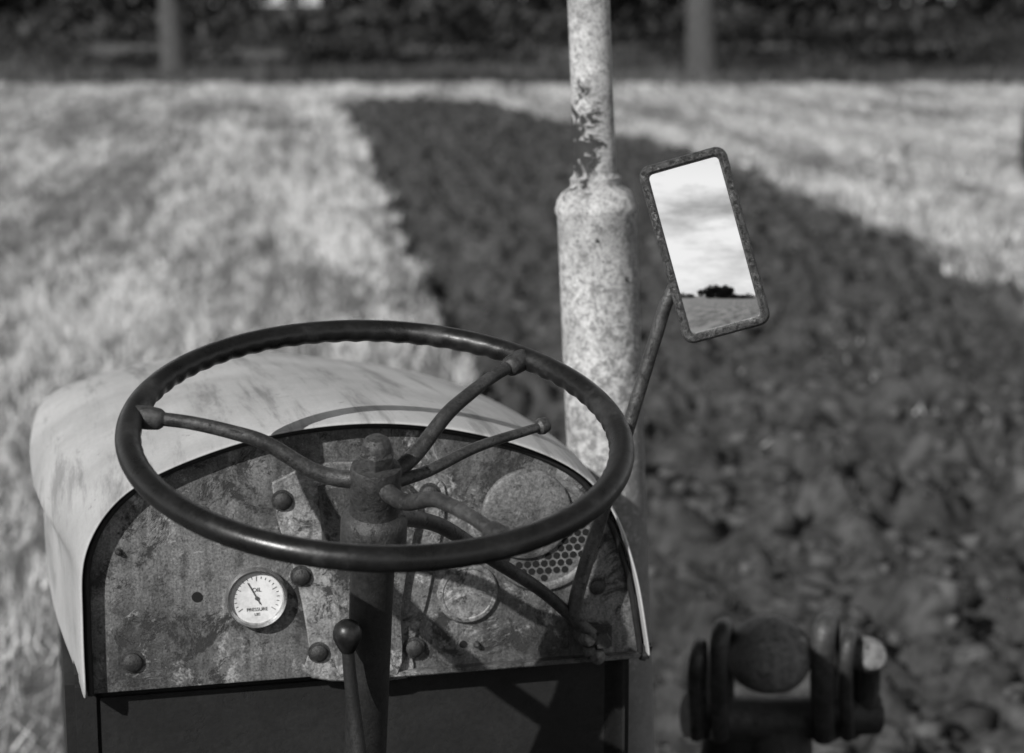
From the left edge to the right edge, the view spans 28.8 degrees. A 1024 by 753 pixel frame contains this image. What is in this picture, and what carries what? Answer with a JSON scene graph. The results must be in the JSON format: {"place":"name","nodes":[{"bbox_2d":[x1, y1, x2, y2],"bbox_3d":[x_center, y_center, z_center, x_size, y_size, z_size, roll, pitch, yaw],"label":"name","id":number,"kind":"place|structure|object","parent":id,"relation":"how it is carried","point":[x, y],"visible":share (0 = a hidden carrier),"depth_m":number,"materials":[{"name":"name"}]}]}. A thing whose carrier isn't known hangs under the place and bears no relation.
{"place":"outdoors","nodes":[
{"label":"outdoors","id":0,"kind":"place"},
{"bbox_2d":[58,598,99,752],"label":"engine side cover","id":1,"kind":"object","parent":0,"point":[79,711],"visible":0.31,"depth_m":1.98,"materials":[{"name":"grey metal"}]},
{"bbox_2d":[342,653,366,752],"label":"gear lever","id":2,"kind":"object","parent":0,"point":[356,733],"visible":1,"depth_m":1.77,"materials":[{"name":"metal"}]},
{"bbox_2d":[333,619,361,653],"bbox_3d":[-0.146,0.230,1.764,0.026,0.030,0.026,-3,11,-13],"label":"gear lever knob","id":3,"kind":"object","parent":2,"relation":"attached to","point":[347,635],"visible":1,"depth_m":1.75,"materials":[{"name":"black plastic"}]},
{"bbox_2d":[345,572,394,752],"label":"steering column","id":4,"kind":"structure","parent":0,"point":[370,602],"depth_m":1.79,"materials":[{"name":"grey metal"}]},
{"bbox_2d":[115,320,634,572],"bbox_3d":[-0.116,0.072,1.721,0.444,0.182,0.429,-3,11,-13],"label":"steering wheel","id":5,"kind":"object","parent":4,"relation":"attached to","point":[373,529],"visible":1,"depth_m":1.71,"materials":[{"name":"black plastic"}]},
{"bbox_2d":[401,423,540,486],"bbox_3d":[-0.042,0.071,1.805,0.192,0.034,0.015,-10,15,-43],"label":"throttle lever","id":6,"kind":"object","parent":5,"relation":"attached to","point":[434,467],"visible":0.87,"depth_m":1.80,"materials":[{"name":"metal"}]},
{"bbox_2d":[534,417,550,434],"bbox_3d":[0.029,0.046,1.867,0.014,0.016,0.016,-10,14,-42],"label":"throttle knob","id":7,"kind":"object","parent":6,"relation":"attached to","point":[544,423],"visible":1,"depth_m":1.86,"materials":[{"name":"metal"}]},
{"bbox_2d":[0,5,1023,752],"bbox_3d":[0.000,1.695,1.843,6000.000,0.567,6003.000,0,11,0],"label":"ground","id":8,"kind":"structure","parent":0,"point":[682,617],"depth_m":11.71,"materials":[{"name":"grey soil"}]},
{"bbox_2d":[45,0,190,74],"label":"oak tree","id":9,"kind":"object","parent":8,"relation":"on","point":[174,52],"visible":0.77,"depth_m":54.47,"materials":[{"name":"grey plant"}]},
{"bbox_2d":[0,0,1023,45],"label":"distant woodland","id":10,"kind":"object","parent":8,"relation":"on","point":[913,20],"visible":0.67,"depth_m":98.58,"materials":[{"name":"black plant"}]},
{"bbox_2d":[0,14,1023,71],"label":"hedge","id":11,"kind":"object","parent":8,"relation":"on","point":[369,44],"visible":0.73,"depth_m":71.47,"materials":[{"name":"black plant"}]},
{"bbox_2d":[404,0,718,43],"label":"oak tree","id":12,"kind":"object","parent":8,"relation":"on","point":[478,8],"visible":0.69,"depth_m":68.72,"materials":[{"name":"black plant"}]},
{"bbox_2d":[346,92,1023,752],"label":"soil clods","id":13,"kind":"object","parent":8,"relation":"on","point":[958,596],"visible":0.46,"depth_m":9.28,"materials":[{"name":"grey soil"}]},
{"bbox_2d":[686,0,719,75],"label":"oak tree","id":14,"kind":"object","parent":8,"relation":"on","point":[702,49],"visible":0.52,"depth_m":52.42,"materials":[{"name":"grey plant"}]},
{"bbox_2d":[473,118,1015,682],"bbox_3d":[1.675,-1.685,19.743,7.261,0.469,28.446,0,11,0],"label":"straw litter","id":15,"kind":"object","parent":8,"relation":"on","point":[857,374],"visible":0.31,"depth_m":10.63,"materials":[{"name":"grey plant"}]},
{"bbox_2d":[1020,123,1023,178],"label":"fence post","id":16,"kind":"object","parent":8,"relation":"on","point":[1022,153],"visible":0.8,"depth_m":22.38,"materials":[{"name":"black wood"}]},
{"bbox_3d":[0.372,1.015,3.221,0.160,0.720,0.720,-3,11,-13],"label":"front wheel","id":17,"kind":"object","parent":8,"relation":"on","visible":0},
{"bbox_2d":[700,738,754,752],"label":"front lamp arm","id":18,"kind":"object","parent":17,"relation":"on","point":[736,745],"visible":0.52,"depth_m":3.07},
{"bbox_2d":[708,616,733,742],"bbox_3d":[0.319,0.464,3.020,0.034,0.218,0.141,2,11,12],"label":"front lamp strap","id":19,"kind":"object","parent":18,"relation":"attached to","point":[720,685],"visible":0.96,"depth_m":2.96,"materials":[{"name":"metal"}]},
{"bbox_2d":[679,693,884,739],"bbox_3d":[0.419,0.525,3.099,0.318,0.090,0.068,-3,11,-13],"label":"front lamp crossbar","id":20,"kind":"object","parent":18,"relation":"attached to","point":[757,717],"visible":0.62,"depth_m":3.07,"materials":[{"name":"metal"}]},
{"bbox_2d":[687,637,707,741],"bbox_3d":[0.282,0.478,3.014,0.027,0.185,0.132,2,11,11],"label":"front lamp strap","id":21,"kind":"object","parent":20,"relation":"attached to","point":[697,679],"visible":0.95,"depth_m":2.97,"materials":[{"name":"metal"}]},
{"bbox_2d":[728,615,810,693],"bbox_3d":[0.394,0.426,3.021,0.120,0.126,0.109,-3,11,-13],"label":"front lamp shell","id":22,"kind":"object","parent":20,"relation":"on","point":[769,654],"visible":0.99,"depth_m":2.98},
{"bbox_2d":[810,610,839,744],"bbox_3d":[0.483,0.465,3.061,0.039,0.232,0.151,3,11,15],"label":"front lamp strap","id":23,"kind":"object","parent":20,"relation":"attached to","point":[825,652],"visible":0.97,"depth_m":3.00,"materials":[{"name":"metal"}]},
{"bbox_2d":[838,627,858,741],"bbox_3d":[0.521,0.480,3.074,0.026,0.204,0.138,3,11,16],"label":"front lamp strap","id":24,"kind":"object","parent":20,"relation":"attached to","point":[847,679],"visible":0.93,"depth_m":3.02,"materials":[{"name":"metal"}]},
{"bbox_2d":[856,669,880,710],"bbox_3d":[0.555,0.482,3.103,0.036,0.104,0.056,0,11,2],"label":"front lamp bracket","id":25,"kind":"object","parent":20,"relation":"attached to","point":[868,691],"visible":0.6,"depth_m":3.09,"materials":[{"name":"metal"}]},
{"bbox_2d":[853,635,886,672],"bbox_3d":[0.545,0.428,3.068,0.054,0.062,0.072,-3,11,-13],"label":"front lamp pivot","id":26,"kind":"object","parent":25,"relation":"attached to","point":[870,654],"visible":0.89,"depth_m":3.04,"materials":[{"name":"grey metal"}]},
{"bbox_2d":[752,731,812,752],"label":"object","id":27,"kind":"object","parent":17,"relation":"on","point":[793,742],"visible":0.43,"depth_m":3.08,"materials":[{"name":"metal"}]},
{"bbox_2d":[0,80,1023,752],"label":"stubble grass","id":28,"kind":"structure","parent":0,"point":[90,324],"depth_m":20.09,"materials":[{"name":"plant"}]},
{"bbox_2d":[0,46,1023,84],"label":"rough grass","id":29,"kind":"structure","parent":0,"point":[886,70],"depth_m":50.73,"materials":[{"name":"plant"}]},
{"bbox_2d":[213,0,954,4],"label":"sky","id":30,"kind":"structure","parent":0,"point":[311,2],"materials":[{"name":"white"}]},
{"bbox_2d":[604,660,622,752],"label":"engine side cover","id":31,"kind":"object","parent":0,"point":[608,718],"visible":0.02,"depth_m":2.11,"materials":[{"name":"black metal"}]},
{"bbox_3d":[0.049,0.770,2.677,0.284,0.178,0.060,-3,11,-13],"label":"exhaust elbow","id":32,"kind":"object","parent":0,"visible":0},
{"bbox_2d":[555,0,654,752],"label":"exhaust pipe","id":33,"kind":"object","parent":32,"relation":"on","point":[600,317],"visible":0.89,"depth_m":2.49,"materials":[{"name":"metal"}]},
{"bbox_3d":[-0.081,0.868,1.721,0.340,0.500,1.100,-3,11,-13],"label":"transmission case","id":34,"kind":"object","parent":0,"visible":0},
{"bbox_3d":[-0.296,0.492,2.644,0.420,0.520,1.150,-3,11,-13],"label":"engine","id":35,"kind":"object","parent":34,"relation":"attached to","visible":0},
{"bbox_2d":[30,352,649,698],"bbox_3d":[-0.299,0.082,2.573,0.630,0.309,1.245,-3,11,-13],"label":"hood","id":36,"kind":"object","parent":35,"relation":"on","point":[83,486],"visible":0.77,"depth_m":2.09,"materials":[{"name":"metal"}]},
{"bbox_2d":[83,459,574,676],"bbox_3d":[-0.143,0.170,2.008,0.569,0.260,0.011,-3,11,-13],"label":"dash recess shadow gap","id":37,"kind":"object","parent":36,"relation":"attached to","point":[87,550],"visible":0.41,"depth_m":1.95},
{"bbox_2d":[90,428,636,693],"bbox_3d":[-0.142,0.173,2.002,0.562,0.257,0.011,-3,11,-13],"label":"dashboard","id":38,"kind":"object","parent":37,"relation":"attached to","point":[153,577],"visible":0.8,"depth_m":1.97,"materials":[{"name":"paint"}]},
{"bbox_2d":[114,548,121,554],"bbox_3d":[-0.382,0.171,1.934,0.008,0.008,0.008,-3,11,-13],"label":"bolt","id":39,"kind":"object","parent":38,"relation":"attached to","point":[117,551],"visible":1,"depth_m":1.93,"materials":[{"name":"grey metal"}]},
{"bbox_2d":[120,650,144,673],"bbox_3d":[-0.373,0.281,1.957,0.024,0.024,0.008,-3,11,-13],"label":"bolt","id":40,"kind":"object","parent":38,"relation":"attached to","point":[132,661],"visible":1,"depth_m":1.96,"materials":[{"name":"grey metal"}]},
{"bbox_2d":[192,592,201,601],"bbox_3d":[-0.311,0.217,1.963,0.010,0.010,0.002,-3,11,-14],"label":"dash hole","id":41,"kind":"object","parent":38,"relation":"in","point":[196,596],"visible":1,"depth_m":1.96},
{"bbox_2d":[225,567,287,627],"bbox_3d":[-0.253,0.219,1.973,0.062,0.062,0.012,-3,11,-13],"label":"gauge bezel","id":42,"kind":"object","parent":38,"relation":"attached to","point":[249,571],"visible":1,"depth_m":1.97,"materials":[{"name":"silver metal"}]},
{"bbox_2d":[231,573,282,622],"bbox_3d":[-0.253,0.219,1.974,0.052,0.052,0.005,-3,11,-13],"label":"gauge face","id":43,"kind":"object","parent":42,"relation":"in","point":[268,596],"visible":1,"depth_m":1.97},
{"bbox_2d":[271,490,292,510],"bbox_3d":[-0.226,0.122,1.960,0.021,0.021,0.008,-3,11,-13],"label":"bolt","id":44,"kind":"object","parent":38,"relation":"attached to","point":[281,500],"visible":1,"depth_m":1.96,"materials":[{"name":"grey metal"}]},
{"bbox_2d":[290,566,311,585],"bbox_3d":[-0.209,0.199,1.978,0.021,0.021,0.008,-2,11,-13],"label":"bolt","id":45,"kind":"object","parent":38,"relation":"attached to","point":[300,575],"visible":0.98,"depth_m":1.98,"materials":[{"name":"grey metal"}]},
{"bbox_2d":[308,642,328,662],"bbox_3d":[-0.194,0.277,1.996,0.021,0.021,0.008,-3,11,-13],"label":"bolt","id":46,"kind":"object","parent":38,"relation":"attached to","point":[318,652],"visible":1,"depth_m":2.00,"materials":[{"name":"grey metal"}]},
{"bbox_2d":[272,462,445,680],"bbox_3d":[-0.151,0.197,1.997,0.175,0.231,0.003,-3,11,-13],"label":"column cover plate","id":47,"kind":"object","parent":38,"relation":"attached to","point":[300,517],"depth_m":1.99,"materials":[{"name":"grey metal"}]},
{"bbox_2d":[318,484,418,679],"bbox_3d":[-0.142,0.204,1.994,0.101,0.216,0.008,-3,11,-13],"label":"column cover rib","id":48,"kind":"object","parent":47,"relation":"attached to","point":[334,502],"depth_m":1.99,"materials":[{"name":"grey metal"}]},
{"bbox_2d":[83,424,642,696],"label":"dash edge trim","id":49,"kind":"structure","parent":38,"relation":"attached to","point":[579,479],"depth_m":1.96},
{"bbox_2d":[403,637,423,657],"bbox_3d":[-0.099,0.276,2.019,0.022,0.022,0.008,-3,11,-13],"label":"bolt","id":50,"kind":"object","parent":38,"relation":"attached to","point":[413,647],"visible":1,"depth_m":2.02,"materials":[{"name":"grey metal"}]},
{"bbox_2d":[419,483,439,491],"bbox_3d":[-0.082,0.117,1.994,0.021,0.021,0.008,-3,11,-13],"label":"bolt","id":51,"kind":"object","parent":38,"relation":"attached to","point":[429,487],"visible":0.33,"depth_m":1.99,"materials":[{"name":"grey metal"}]},
{"bbox_2d":[459,640,466,647],"bbox_3d":[-0.050,0.274,2.038,0.008,0.008,0.002,-3,11,-14],"label":"dash hole","id":52,"kind":"object","parent":38,"relation":"in","point":[462,643],"visible":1,"depth_m":2.04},
{"bbox_2d":[437,565,497,622],"bbox_3d":[-0.045,0.220,2.027,0.063,0.063,0.008,-3,11,-14],"label":"blanking cover","id":53,"kind":"object","parent":38,"relation":"attached to","point":[469,594],"visible":0.92,"depth_m":2.02,"materials":[{"name":"metal"}]},
{"bbox_2d":[473,641,479,647],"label":"bolt","id":54,"kind":"object","parent":38,"relation":"attached to","point":[476,644],"visible":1,"depth_m":2.04,"materials":[{"name":"grey metal"}]},
{"bbox_2d":[401,510,595,656],"bbox_3d":[-0.020,0.200,1.909,0.040,0.220,0.321,8,13,35],"label":"governor rod","id":55,"kind":"object","parent":38,"relation":"attached to","point":[447,529],"visible":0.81,"depth_m":1.94,"materials":[{"name":"metal"}]},
{"bbox_2d":[390,650,640,677],"bbox_3d":[-0.013,0.297,2.047,0.300,0.005,0.014,-3,11,-13],"label":"dash bottom flange","id":56,"kind":"object","parent":38,"relation":"attached to","point":[469,667],"visible":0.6,"depth_m":2.04,"materials":[{"name":"grey metal"}]},
{"bbox_2d":[498,478,591,589],"bbox_3d":[0.033,0.162,2.036,0.120,0.120,0.006,-3,11,-13],"label":"horn ring","id":57,"kind":"object","parent":38,"relation":"attached to","point":[560,578],"visible":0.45,"depth_m":2.04,"materials":[{"name":"grey metal"}]},
{"bbox_2d":[481,469,570,558],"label":"horn dome","id":58,"kind":"structure","parent":57,"relation":"in","point":[517,498],"depth_m":2.02,"materials":[{"name":"grey metal"}]},
{"bbox_2d":[506,527,588,580],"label":"horn grille holes","id":59,"kind":"object","parent":57,"relation":"attached to","point":[560,562],"visible":0.75,"depth_m":2.04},
{"bbox_2d":[588,577,605,594],"bbox_3d":[0.089,0.217,2.059,0.019,0.019,0.008,-3,11,-13],"label":"bolt","id":60,"kind":"object","parent":38,"relation":"attached to","point":[596,585],"visible":1,"depth_m":2.06,"materials":[{"name":"grey metal"}]},
{"bbox_2d":[568,147,769,664],"bbox_3d":[0.153,0.037,1.981,0.204,0.531,0.059,3,11,15],"label":"wing mirror","id":61,"kind":"object","parent":38,"relation":"attached to","point":[714,289],"visible":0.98,"depth_m":1.93,"materials":[{"name":"grey glass"}]},
{"bbox_2d":[639,642,651,660],"bbox_3d":[0.137,0.286,2.095,0.016,0.021,0.030,-3,11,-13],"label":"dash corner hook","id":62,"kind":"object","parent":36,"relation":"attached to","point":[644,656],"visible":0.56,"depth_m":2.08,"materials":[{"name":"grey metal"}]},
{"bbox_2d":[96,659,628,752],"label":"bulkhead","id":63,"kind":"object","parent":35,"relation":"attached to","point":[559,708],"visible":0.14,"depth_m":2.06,"materials":[{"name":"black metal"}]}
]}

